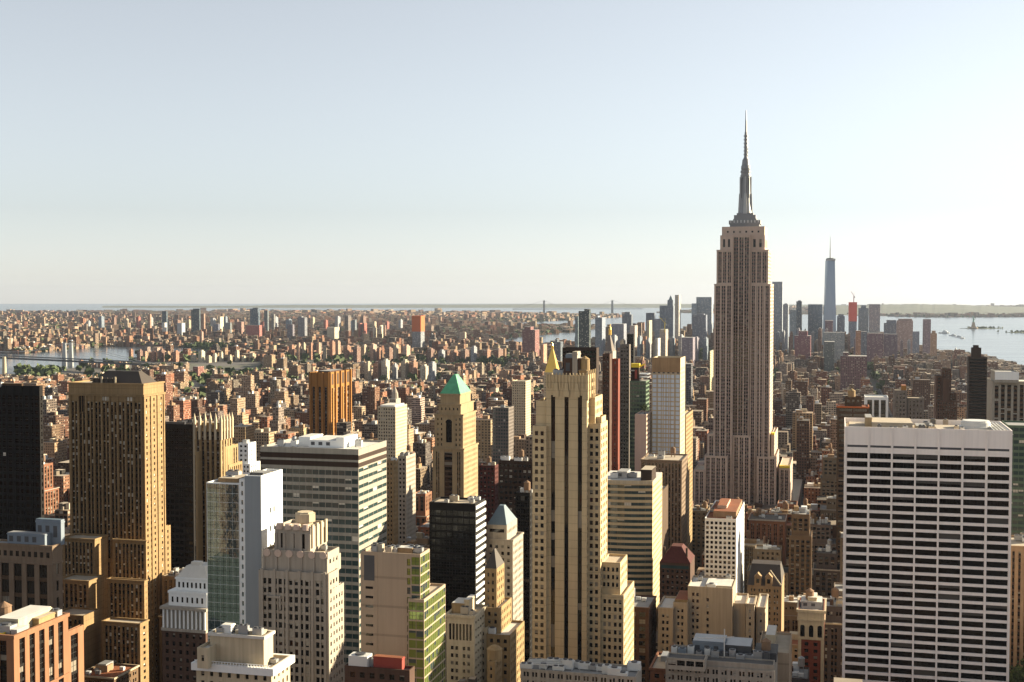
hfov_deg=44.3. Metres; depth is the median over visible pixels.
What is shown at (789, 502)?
office block
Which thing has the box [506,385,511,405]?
office block
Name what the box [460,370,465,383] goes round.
office block
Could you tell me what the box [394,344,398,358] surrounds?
apartment block
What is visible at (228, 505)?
window
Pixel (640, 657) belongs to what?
window
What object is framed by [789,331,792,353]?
apartment block
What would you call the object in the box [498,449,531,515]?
office block
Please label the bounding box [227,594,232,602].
window
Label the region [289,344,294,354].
apartment block
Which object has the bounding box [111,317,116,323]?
apartment block
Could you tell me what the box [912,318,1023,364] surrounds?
water
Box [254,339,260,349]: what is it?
office block
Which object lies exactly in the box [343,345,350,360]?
apartment block
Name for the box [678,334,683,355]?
apartment block
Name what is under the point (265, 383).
loft building
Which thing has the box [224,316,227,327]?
apartment block
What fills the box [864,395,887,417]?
portal building
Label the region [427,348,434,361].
apartment block
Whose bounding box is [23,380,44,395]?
office block
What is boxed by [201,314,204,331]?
apartment tower
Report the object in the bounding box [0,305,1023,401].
tree cover
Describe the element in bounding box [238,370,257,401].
office block
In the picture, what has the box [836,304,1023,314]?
hills
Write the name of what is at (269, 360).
loft building
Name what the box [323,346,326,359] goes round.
apartment block
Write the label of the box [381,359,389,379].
apartment block
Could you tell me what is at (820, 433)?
loft building
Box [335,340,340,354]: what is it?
apartment block
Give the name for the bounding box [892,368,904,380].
office block
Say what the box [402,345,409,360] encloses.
apartment block
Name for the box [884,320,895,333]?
office tower
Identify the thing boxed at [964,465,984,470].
window
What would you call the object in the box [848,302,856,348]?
construction tower
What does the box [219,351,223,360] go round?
apartment block
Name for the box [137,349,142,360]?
apartment block
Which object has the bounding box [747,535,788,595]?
office block
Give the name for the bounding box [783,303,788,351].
office tower
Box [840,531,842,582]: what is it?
office block
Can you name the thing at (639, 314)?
water
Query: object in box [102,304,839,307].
hills
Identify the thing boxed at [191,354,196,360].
apartment block
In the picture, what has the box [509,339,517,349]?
office block
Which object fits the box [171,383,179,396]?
loft building
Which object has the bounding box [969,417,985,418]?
window
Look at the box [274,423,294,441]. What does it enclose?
office block
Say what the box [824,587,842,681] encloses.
office block
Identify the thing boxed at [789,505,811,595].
office block
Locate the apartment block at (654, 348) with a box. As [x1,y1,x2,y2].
[653,339,655,356]
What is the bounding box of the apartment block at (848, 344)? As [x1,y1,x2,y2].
[847,332,849,354]
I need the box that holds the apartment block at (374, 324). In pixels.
[372,321,376,327]
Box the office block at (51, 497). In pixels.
[44,456,59,514]
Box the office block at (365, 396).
[362,386,369,415]
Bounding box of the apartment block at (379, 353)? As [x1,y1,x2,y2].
[376,347,381,360]
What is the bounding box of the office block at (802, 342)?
[794,331,810,359]
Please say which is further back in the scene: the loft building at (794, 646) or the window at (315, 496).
the loft building at (794, 646)
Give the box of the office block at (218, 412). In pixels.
[211,403,223,420]
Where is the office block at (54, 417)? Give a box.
[43,411,64,439]
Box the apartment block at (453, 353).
[450,349,457,361]
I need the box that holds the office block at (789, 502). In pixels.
[775,499,798,509]
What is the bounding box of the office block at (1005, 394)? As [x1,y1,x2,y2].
[986,369,1023,421]
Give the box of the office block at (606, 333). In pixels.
[605,326,611,340]
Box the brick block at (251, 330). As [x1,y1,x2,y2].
[246,325,261,336]
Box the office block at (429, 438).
[423,431,434,459]
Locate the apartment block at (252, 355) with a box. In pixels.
[249,353,255,361]
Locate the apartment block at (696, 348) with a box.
[695,337,698,360]
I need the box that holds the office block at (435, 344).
[432,340,439,350]
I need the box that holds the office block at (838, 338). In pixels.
[823,332,844,363]
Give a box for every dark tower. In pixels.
[562,347,598,393]
[934,368,956,419]
[967,345,986,419]
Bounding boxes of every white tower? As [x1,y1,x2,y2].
[378,403,406,459]
[651,356,684,453]
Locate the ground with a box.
[0,311,892,574]
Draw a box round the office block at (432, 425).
[430,419,434,435]
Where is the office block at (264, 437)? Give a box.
[255,428,276,460]
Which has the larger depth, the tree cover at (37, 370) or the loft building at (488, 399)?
the tree cover at (37, 370)
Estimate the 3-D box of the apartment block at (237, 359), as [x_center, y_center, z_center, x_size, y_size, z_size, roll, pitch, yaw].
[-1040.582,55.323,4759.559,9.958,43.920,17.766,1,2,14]
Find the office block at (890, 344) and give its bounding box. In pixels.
[884,334,897,358]
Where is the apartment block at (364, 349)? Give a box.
[361,344,367,361]
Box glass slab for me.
[206,469,282,640]
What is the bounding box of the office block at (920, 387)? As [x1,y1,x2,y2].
[912,377,929,409]
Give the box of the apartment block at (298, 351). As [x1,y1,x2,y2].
[297,343,300,359]
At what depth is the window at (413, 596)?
472.44 m
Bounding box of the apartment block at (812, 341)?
[811,331,813,352]
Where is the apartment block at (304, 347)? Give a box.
[302,342,305,352]
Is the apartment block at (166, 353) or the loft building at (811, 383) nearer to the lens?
the loft building at (811, 383)
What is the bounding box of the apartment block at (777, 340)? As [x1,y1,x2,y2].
[776,331,779,350]
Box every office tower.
[62,370,170,681]
[213,324,219,330]
[225,323,231,333]
[287,324,293,339]
[298,316,306,336]
[327,327,339,339]
[622,312,632,332]
[630,325,637,346]
[646,313,654,333]
[654,319,660,339]
[660,296,674,337]
[691,303,696,328]
[692,314,706,350]
[696,297,712,334]
[772,282,782,344]
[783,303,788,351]
[790,310,795,347]
[796,300,801,334]
[808,304,822,339]
[825,320,832,331]
[837,314,844,331]
[858,305,868,332]
[861,331,866,354]
[869,304,879,332]
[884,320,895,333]
[896,319,912,352]
[912,331,918,352]
[922,319,930,353]
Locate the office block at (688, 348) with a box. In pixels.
[682,337,694,365]
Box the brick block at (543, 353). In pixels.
[541,344,546,364]
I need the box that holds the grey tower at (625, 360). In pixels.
[620,344,630,468]
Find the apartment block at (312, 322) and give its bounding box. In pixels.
[311,317,314,327]
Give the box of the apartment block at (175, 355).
[172,350,178,361]
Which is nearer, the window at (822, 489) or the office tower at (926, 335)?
the window at (822, 489)
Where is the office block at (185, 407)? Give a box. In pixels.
[169,398,190,419]
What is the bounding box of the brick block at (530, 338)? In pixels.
[522,326,538,355]
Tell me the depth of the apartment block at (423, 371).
3703.16 m
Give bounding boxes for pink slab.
[635,410,651,470]
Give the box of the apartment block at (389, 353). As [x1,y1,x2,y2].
[385,347,392,361]
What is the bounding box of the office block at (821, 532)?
[810,512,835,567]
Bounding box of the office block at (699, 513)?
[692,501,709,571]
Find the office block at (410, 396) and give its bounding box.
[406,391,416,408]
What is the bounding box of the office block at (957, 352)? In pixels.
[953,349,960,365]
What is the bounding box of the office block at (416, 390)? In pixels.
[409,383,419,394]
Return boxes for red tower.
[602,353,611,472]
[612,358,619,470]
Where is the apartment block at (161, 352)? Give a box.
[158,348,164,361]
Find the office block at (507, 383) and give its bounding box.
[503,378,510,393]
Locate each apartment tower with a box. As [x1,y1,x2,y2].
[148,314,151,327]
[162,323,166,332]
[200,332,203,342]
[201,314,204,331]
[218,317,223,331]
[236,322,243,333]
[264,310,268,330]
[271,314,274,329]
[345,315,350,330]
[352,320,356,331]
[358,323,361,336]
[363,323,366,333]
[373,328,376,336]
[379,325,382,337]
[492,404,513,463]
[512,379,530,436]
[595,316,605,355]
[647,320,651,349]
[656,338,659,355]
[660,329,667,355]
[675,295,680,338]
[709,350,712,390]
[930,331,936,356]
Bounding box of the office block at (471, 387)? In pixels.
[466,380,473,399]
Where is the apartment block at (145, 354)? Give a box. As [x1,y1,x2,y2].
[143,351,147,360]
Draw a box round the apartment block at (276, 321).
[275,316,277,326]
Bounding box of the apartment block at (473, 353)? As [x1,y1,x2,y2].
[471,346,476,361]
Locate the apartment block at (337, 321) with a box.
[335,316,340,326]
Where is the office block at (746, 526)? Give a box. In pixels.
[744,508,752,537]
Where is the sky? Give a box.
[0,0,1023,305]
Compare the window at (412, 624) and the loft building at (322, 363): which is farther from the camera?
the loft building at (322, 363)
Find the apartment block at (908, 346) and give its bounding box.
[907,339,910,353]
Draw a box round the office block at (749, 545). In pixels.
[744,530,768,592]
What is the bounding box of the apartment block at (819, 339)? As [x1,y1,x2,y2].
[818,327,821,351]
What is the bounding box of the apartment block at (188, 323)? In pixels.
[187,319,190,327]
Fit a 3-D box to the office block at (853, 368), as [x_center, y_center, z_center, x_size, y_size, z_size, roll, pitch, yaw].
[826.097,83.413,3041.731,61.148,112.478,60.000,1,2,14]
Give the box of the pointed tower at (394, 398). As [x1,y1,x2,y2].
[389,386,400,402]
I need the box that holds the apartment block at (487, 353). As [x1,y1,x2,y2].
[483,349,490,357]
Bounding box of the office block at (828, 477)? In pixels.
[820,448,836,495]
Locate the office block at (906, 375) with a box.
[904,366,908,385]
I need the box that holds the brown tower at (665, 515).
[662,484,667,556]
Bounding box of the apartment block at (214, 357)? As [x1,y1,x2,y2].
[212,353,216,361]
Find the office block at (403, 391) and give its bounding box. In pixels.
[393,382,408,403]
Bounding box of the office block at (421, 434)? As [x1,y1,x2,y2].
[412,426,425,441]
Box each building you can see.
[0,518,64,611]
[0,601,83,681]
[5,377,19,382]
[19,337,28,344]
[29,340,36,347]
[42,376,55,384]
[45,385,57,397]
[51,372,63,382]
[72,335,79,348]
[77,376,88,380]
[84,660,139,681]
[109,339,116,345]
[118,340,123,346]
[142,367,155,380]
[160,560,207,681]
[165,363,177,370]
[166,343,173,351]
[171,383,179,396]
[173,379,185,389]
[174,369,188,386]
[190,394,204,416]
[191,622,294,681]
[193,335,199,341]
[202,398,207,410]
[207,378,219,391]
[207,390,223,404]
[207,399,228,419]
[210,367,216,377]
[211,343,219,352]
[214,371,227,377]
[217,386,233,401]
[218,382,229,387]
[223,376,238,393]
[230,344,238,355]
[238,439,259,473]
[241,336,249,344]
[251,367,262,382]
[261,378,270,389]
[263,386,269,405]
[263,404,270,411]
[264,354,274,367]
[272,368,285,376]
[281,377,288,387]
[284,403,297,418]
[284,416,290,430]
[288,364,300,376]
[288,391,298,405]
[290,421,308,436]
[291,379,300,384]
[295,406,308,423]
[297,370,304,381]
[305,362,310,371]
[317,359,327,366]
[326,363,335,368]
[343,361,355,368]
[345,651,414,681]
[354,419,366,431]
[360,359,365,372]
[361,542,445,681]
[369,379,383,386]
[369,433,377,439]
[380,384,392,397]
[387,457,397,545]
[398,445,415,545]
[413,378,423,391]
[415,417,429,433]
[416,457,426,491]
[416,532,428,547]
[417,522,428,534]
[425,403,434,412]
[428,384,436,402]
[429,333,436,339]
[430,472,432,497]
[435,377,446,387]
[442,372,452,382]
[445,594,488,681]
[453,362,465,370]
[459,332,465,338]
[469,369,475,378]
[474,342,481,352]
[476,389,489,397]
[477,362,483,374]
[482,388,486,401]
[485,548,523,681]
[486,361,491,374]
[486,378,494,389]
[486,393,505,408]
[487,644,501,681]
[489,398,507,406]
[490,384,498,392]
[494,392,505,397]
[496,378,506,386]
[499,368,508,378]
[514,350,518,360]
[520,657,641,681]
[528,359,535,370]
[529,350,534,361]
[532,364,539,370]
[557,360,561,368]
[636,356,645,371]
[659,543,694,602]
[666,629,777,681]
[685,410,692,551]
[697,570,704,575]
[735,497,753,525]
[747,559,783,639]
[748,502,776,509]
[752,509,769,513]
[760,625,791,681]
[777,631,797,662]
[784,595,801,631]
[786,522,790,556]
[796,588,826,681]
[804,479,819,503]
[805,468,814,484]
[807,360,817,373]
[808,377,815,390]
[811,448,824,473]
[812,568,813,589]
[813,427,826,447]
[813,431,816,449]
[813,539,839,595]
[814,355,819,367]
[814,368,827,384]
[814,455,821,478]
[815,420,830,437]
[816,438,819,449]
[817,377,826,385]
[822,438,829,448]
[826,414,834,423]
[829,391,842,403]
[834,372,839,390]
[834,582,842,597]
[836,388,868,582]
[860,375,869,389]
[860,384,865,394]
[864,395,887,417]
[874,354,878,363]
[881,370,889,384]
[888,388,892,404]
[893,374,905,387]
[923,353,930,359]
[933,359,941,369]
[942,359,950,368]
[956,390,966,402]
[957,383,966,391]
[957,404,965,418]
[959,362,966,378]
[991,361,997,368]
[1009,532,1023,676]
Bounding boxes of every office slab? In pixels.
[260,433,386,665]
[842,414,1012,681]
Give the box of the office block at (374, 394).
[369,383,379,416]
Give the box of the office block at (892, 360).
[889,354,894,367]
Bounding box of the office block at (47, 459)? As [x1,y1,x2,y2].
[44,455,54,470]
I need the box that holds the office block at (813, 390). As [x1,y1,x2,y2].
[810,386,817,399]
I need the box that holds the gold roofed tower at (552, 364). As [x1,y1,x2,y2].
[544,343,558,397]
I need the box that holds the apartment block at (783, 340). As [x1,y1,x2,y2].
[782,330,784,350]
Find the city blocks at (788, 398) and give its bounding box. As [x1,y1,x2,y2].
[0,322,1023,681]
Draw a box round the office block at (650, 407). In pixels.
[649,390,651,410]
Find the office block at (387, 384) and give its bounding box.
[385,380,392,388]
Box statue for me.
[969,316,977,328]
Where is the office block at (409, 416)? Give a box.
[407,408,411,425]
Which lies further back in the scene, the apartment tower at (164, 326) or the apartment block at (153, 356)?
the apartment tower at (164, 326)
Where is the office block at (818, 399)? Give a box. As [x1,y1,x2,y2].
[812,385,820,402]
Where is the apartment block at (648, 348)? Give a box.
[646,338,650,358]
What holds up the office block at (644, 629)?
on the ground
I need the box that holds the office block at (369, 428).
[362,418,377,439]
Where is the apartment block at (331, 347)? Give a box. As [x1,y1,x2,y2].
[329,340,334,358]
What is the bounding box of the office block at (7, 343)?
[4,337,11,352]
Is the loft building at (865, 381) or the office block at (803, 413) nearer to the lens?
the office block at (803, 413)
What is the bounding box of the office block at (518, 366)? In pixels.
[514,363,522,372]
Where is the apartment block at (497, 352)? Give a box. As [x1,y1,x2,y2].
[493,348,502,357]
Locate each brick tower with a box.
[193,366,203,376]
[309,369,351,435]
[856,330,860,354]
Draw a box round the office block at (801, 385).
[794,376,807,395]
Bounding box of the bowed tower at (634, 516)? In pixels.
[607,466,661,625]
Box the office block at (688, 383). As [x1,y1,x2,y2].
[685,363,692,405]
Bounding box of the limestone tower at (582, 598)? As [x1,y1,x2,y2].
[532,351,633,664]
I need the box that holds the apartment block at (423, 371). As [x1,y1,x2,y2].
[420,364,427,379]
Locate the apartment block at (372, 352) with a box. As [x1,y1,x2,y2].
[369,344,376,360]
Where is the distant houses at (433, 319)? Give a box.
[0,303,1023,352]
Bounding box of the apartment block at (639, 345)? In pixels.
[637,336,642,356]
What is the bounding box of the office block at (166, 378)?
[156,369,172,402]
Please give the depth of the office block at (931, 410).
1947.99 m
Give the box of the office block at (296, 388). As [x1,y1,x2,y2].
[291,381,306,398]
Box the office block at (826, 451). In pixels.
[819,443,833,482]
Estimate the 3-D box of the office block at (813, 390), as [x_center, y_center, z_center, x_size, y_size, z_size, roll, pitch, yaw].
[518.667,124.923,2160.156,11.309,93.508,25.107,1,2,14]
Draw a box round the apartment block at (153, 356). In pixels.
[151,351,156,361]
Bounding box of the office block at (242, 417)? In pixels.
[237,408,248,424]
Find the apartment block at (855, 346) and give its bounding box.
[854,337,855,354]
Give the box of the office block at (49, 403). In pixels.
[43,396,56,414]
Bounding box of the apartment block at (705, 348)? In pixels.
[703,337,707,359]
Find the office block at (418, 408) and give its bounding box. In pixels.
[412,392,424,424]
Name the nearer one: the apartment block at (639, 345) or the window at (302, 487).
the window at (302, 487)
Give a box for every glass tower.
[0,381,43,538]
[162,311,167,330]
[165,421,195,570]
[191,309,200,332]
[250,308,259,324]
[429,494,485,630]
[515,480,531,661]
[575,316,578,346]
[578,309,590,346]
[627,334,634,380]
[629,363,650,470]
[823,236,835,331]
[1002,420,1023,534]
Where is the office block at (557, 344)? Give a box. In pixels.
[553,339,562,360]
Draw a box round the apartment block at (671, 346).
[669,337,674,355]
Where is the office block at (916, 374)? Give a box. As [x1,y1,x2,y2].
[913,368,920,378]
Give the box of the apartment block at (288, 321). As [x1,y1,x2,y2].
[286,319,291,328]
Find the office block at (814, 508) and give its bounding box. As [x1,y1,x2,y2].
[803,498,820,518]
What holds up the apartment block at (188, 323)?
on the ground
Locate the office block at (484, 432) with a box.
[476,415,491,461]
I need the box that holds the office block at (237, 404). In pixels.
[230,392,244,424]
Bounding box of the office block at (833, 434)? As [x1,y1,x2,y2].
[830,415,836,452]
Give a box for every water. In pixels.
[0,304,1023,356]
[0,352,134,373]
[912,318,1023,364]
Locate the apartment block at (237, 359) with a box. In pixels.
[235,350,239,361]
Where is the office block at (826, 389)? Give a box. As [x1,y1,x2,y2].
[821,383,831,405]
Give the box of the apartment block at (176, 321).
[174,320,180,329]
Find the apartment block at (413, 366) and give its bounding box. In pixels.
[409,360,417,377]
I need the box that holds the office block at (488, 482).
[479,456,497,537]
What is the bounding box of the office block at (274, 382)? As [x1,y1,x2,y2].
[268,377,280,403]
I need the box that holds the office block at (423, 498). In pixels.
[416,490,431,524]
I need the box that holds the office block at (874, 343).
[867,333,882,361]
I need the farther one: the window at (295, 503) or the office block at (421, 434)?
the office block at (421, 434)
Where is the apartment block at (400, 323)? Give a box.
[399,319,402,327]
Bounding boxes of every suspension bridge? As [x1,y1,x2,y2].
[0,342,154,366]
[513,300,640,312]
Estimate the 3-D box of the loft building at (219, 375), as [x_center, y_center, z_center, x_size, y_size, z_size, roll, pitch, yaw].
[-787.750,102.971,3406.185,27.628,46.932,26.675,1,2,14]
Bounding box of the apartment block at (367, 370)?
[364,361,371,380]
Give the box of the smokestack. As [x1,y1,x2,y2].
[2,357,6,373]
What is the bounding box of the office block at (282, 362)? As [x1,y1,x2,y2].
[277,355,286,367]
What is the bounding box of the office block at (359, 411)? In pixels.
[352,401,368,422]
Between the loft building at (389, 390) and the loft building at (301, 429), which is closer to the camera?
the loft building at (301, 429)
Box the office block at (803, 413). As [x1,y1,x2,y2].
[792,404,812,450]
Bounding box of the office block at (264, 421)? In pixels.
[259,409,272,430]
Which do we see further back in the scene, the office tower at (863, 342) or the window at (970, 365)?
the office tower at (863, 342)
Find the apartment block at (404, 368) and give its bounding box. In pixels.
[401,359,408,379]
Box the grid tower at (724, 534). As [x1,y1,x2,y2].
[705,498,744,592]
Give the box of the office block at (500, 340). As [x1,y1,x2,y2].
[497,336,504,344]
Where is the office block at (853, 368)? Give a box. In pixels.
[840,352,866,390]
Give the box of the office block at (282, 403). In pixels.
[273,400,285,408]
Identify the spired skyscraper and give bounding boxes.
[693,110,801,506]
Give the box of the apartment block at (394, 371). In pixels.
[392,363,397,378]
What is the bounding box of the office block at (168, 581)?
[158,567,184,681]
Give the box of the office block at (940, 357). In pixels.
[937,352,946,362]
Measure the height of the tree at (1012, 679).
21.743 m
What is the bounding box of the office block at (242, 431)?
[232,423,254,443]
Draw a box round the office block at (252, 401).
[245,389,262,418]
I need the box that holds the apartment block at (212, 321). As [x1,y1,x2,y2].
[210,318,215,326]
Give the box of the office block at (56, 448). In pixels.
[43,438,66,465]
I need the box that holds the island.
[961,328,1002,328]
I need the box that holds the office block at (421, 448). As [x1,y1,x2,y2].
[413,436,431,484]
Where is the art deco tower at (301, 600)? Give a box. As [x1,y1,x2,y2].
[259,510,343,681]
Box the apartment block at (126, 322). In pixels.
[124,318,128,328]
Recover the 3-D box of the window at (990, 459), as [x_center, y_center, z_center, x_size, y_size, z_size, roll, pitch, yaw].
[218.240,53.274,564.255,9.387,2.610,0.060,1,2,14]
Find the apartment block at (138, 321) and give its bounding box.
[136,316,140,327]
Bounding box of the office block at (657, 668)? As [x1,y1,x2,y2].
[649,642,676,681]
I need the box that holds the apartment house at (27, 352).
[18,349,28,353]
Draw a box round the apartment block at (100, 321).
[98,316,103,327]
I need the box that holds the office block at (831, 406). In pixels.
[826,399,835,414]
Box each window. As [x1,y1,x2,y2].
[0,474,42,538]
[0,640,5,651]
[0,655,6,665]
[1,669,6,680]
[2,563,8,574]
[2,579,8,591]
[2,596,8,602]
[15,563,21,575]
[15,580,21,592]
[15,597,21,608]
[19,638,23,649]
[20,651,23,663]
[20,666,23,677]
[27,564,33,576]
[27,581,34,593]
[28,598,34,605]
[29,634,32,644]
[30,647,33,658]
[30,661,33,673]
[39,629,42,640]
[39,643,42,654]
[40,565,46,577]
[40,582,46,593]
[40,598,46,605]
[40,657,42,668]
[40,671,43,681]
[46,498,57,513]
[49,626,51,636]
[49,639,52,650]
[49,653,52,664]
[49,667,52,678]
[58,621,61,632]
[58,635,61,646]
[58,649,61,660]
[59,662,61,673]
[71,634,76,644]
[71,646,76,658]
[71,660,76,671]
[71,673,76,681]
[79,392,86,411]
[166,493,192,570]
[195,466,240,561]
[207,483,212,492]
[207,493,212,501]
[207,502,212,510]
[207,511,212,519]
[207,520,213,528]
[207,529,213,537]
[207,538,213,546]
[208,547,213,556]
[208,556,213,565]
[208,566,213,574]
[208,575,213,583]
[208,584,213,592]
[208,593,213,601]
[208,602,213,610]
[208,611,213,619]
[208,612,243,640]
[213,484,219,492]
[213,493,219,501]
[213,502,219,510]
[213,511,219,519]
[214,520,219,528]
[214,529,219,538]
[214,539,219,547]
[214,548,219,556]
[214,557,219,565]
[214,566,219,574]
[214,575,219,583]
[214,584,219,592]
[214,593,219,601]
[214,602,220,611]
[214,611,220,620]
[220,484,225,492]
[220,493,225,501]
[220,502,225,510]
[220,511,225,520]
[220,521,225,529]
[220,530,225,538]
[220,539,225,547]
[220,548,225,556]
[220,557,225,565]
[220,566,226,575]
[220,575,226,584]
[220,585,226,593]
[221,594,226,602]
[221,603,226,611]
[221,612,226,620]
[226,484,231,492]
[226,493,231,502]
[226,503,231,511]
[226,512,231,520]
[226,521,232,529]
[226,530,232,538]
[226,539,232,547]
[226,548,232,557]
[227,558,232,566]
[227,567,232,575]
[227,576,232,584]
[227,585,232,593]
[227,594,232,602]
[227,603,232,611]
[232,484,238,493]
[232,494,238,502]
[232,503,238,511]
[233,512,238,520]
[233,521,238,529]
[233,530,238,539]
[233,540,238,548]
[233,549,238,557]
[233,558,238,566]
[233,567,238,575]
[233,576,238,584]
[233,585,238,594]
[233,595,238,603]
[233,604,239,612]
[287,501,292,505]
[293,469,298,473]
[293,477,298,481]
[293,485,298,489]
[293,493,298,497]
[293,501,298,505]
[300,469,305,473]
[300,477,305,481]
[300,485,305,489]
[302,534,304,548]
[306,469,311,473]
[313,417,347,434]
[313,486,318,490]
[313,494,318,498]
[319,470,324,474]
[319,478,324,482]
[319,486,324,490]
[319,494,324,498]
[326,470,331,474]
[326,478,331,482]
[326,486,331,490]
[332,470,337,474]
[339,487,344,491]
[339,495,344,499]
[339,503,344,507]
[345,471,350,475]
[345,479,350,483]
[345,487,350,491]
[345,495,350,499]
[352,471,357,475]
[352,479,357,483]
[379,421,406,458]
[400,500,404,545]
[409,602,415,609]
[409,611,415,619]
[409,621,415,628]
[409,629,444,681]
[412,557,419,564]
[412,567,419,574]
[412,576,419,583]
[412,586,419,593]
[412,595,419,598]
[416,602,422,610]
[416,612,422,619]
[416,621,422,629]
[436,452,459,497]
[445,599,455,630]
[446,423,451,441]
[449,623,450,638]
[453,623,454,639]
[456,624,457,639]
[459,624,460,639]
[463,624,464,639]
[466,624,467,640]
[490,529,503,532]
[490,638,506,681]
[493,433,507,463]
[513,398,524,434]
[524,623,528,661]
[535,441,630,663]
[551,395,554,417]
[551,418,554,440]
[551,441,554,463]
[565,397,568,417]
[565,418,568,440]
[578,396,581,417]
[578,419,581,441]
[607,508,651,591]
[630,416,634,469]
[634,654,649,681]
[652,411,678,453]
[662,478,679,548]
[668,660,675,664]
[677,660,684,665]
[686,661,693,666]
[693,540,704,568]
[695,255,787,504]
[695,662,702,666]
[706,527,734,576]
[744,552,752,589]
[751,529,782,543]
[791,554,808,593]
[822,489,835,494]
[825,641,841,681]
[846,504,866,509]
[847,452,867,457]
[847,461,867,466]
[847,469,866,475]
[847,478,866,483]
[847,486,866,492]
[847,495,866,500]
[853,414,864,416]
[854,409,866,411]
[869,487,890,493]
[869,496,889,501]
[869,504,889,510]
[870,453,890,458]
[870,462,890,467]
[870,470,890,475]
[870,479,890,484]
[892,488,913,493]
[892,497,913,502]
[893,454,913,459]
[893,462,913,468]
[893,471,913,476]
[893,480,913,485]
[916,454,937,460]
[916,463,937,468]
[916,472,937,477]
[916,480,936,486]
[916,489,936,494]
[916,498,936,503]
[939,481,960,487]
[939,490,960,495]
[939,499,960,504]
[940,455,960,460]
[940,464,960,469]
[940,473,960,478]
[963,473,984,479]
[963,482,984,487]
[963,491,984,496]
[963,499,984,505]
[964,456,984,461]
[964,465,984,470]
[969,381,985,382]
[969,384,985,386]
[969,388,985,389]
[969,391,985,392]
[969,394,985,395]
[969,397,985,399]
[969,401,985,402]
[969,404,985,405]
[969,407,985,408]
[969,410,985,411]
[969,413,985,415]
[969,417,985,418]
[970,359,985,360]
[970,362,985,363]
[970,365,985,366]
[970,368,985,369]
[970,375,985,376]
[970,378,985,379]
[987,483,1008,488]
[987,492,1008,497]
[987,500,1008,506]
[988,457,1008,462]
[988,465,1008,471]
[988,474,1008,479]
[1011,502,1023,534]
[1011,652,1023,668]
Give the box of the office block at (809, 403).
[806,393,814,426]
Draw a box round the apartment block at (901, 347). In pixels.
[900,339,902,356]
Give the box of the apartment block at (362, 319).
[360,316,365,328]
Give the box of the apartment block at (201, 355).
[198,350,204,361]
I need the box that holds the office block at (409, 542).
[402,536,427,546]
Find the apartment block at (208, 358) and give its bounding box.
[206,355,211,362]
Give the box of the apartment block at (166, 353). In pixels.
[165,351,170,361]
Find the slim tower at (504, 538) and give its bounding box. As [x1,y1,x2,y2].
[486,504,523,620]
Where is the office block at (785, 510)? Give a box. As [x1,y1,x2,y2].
[769,501,793,521]
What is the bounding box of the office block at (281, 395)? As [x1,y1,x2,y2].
[271,386,289,407]
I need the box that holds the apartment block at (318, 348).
[316,342,320,356]
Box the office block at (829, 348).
[824,341,834,370]
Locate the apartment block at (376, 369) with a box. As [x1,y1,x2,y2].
[373,361,380,379]
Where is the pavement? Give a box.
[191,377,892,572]
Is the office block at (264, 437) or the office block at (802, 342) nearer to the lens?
the office block at (264, 437)
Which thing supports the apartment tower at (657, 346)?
on the ground
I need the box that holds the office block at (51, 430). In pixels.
[43,422,62,441]
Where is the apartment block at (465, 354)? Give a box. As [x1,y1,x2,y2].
[461,349,468,361]
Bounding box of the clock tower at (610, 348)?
[604,327,615,358]
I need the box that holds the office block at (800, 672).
[792,656,808,681]
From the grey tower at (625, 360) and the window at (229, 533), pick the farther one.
the grey tower at (625, 360)
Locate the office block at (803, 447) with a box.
[796,417,809,493]
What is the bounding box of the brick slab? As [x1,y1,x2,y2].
[893,384,923,418]
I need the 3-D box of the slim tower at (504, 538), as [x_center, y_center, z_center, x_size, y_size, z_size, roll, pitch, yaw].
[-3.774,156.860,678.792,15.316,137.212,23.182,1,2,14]
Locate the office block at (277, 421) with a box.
[270,402,285,432]
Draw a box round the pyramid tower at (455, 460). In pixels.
[432,374,478,499]
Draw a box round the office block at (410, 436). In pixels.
[407,424,413,450]
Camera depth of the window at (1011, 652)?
651.38 m
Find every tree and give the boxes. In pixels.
[639,404,648,413]
[1009,658,1023,681]
[1009,660,1023,681]
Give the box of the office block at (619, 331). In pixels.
[612,323,626,346]
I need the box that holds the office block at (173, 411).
[167,400,180,421]
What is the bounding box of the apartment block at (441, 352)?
[438,349,444,361]
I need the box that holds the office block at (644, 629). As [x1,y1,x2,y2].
[634,588,656,681]
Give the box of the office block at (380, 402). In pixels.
[375,395,383,419]
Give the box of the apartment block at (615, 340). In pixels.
[611,335,617,357]
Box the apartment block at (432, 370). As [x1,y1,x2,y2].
[428,361,435,380]
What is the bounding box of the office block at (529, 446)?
[526,434,531,459]
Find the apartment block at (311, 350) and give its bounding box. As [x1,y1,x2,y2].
[308,342,313,359]
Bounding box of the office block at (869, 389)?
[865,383,872,394]
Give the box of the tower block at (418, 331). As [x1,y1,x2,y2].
[412,316,424,347]
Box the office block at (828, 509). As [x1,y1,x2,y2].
[820,495,835,519]
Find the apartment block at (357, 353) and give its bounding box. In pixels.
[353,346,360,361]
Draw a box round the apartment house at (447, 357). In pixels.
[445,352,449,360]
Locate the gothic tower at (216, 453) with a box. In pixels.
[193,412,241,561]
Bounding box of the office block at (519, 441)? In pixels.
[514,434,525,457]
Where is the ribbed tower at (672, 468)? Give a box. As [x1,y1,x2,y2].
[640,447,687,548]
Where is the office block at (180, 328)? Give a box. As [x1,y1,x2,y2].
[177,323,184,334]
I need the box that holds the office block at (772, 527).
[748,507,786,564]
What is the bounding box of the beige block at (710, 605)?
[657,574,768,651]
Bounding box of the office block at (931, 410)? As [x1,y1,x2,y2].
[928,402,933,418]
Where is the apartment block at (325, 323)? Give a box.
[324,320,327,328]
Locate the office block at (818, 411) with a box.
[814,400,821,423]
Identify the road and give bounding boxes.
[692,464,703,503]
[873,386,891,417]

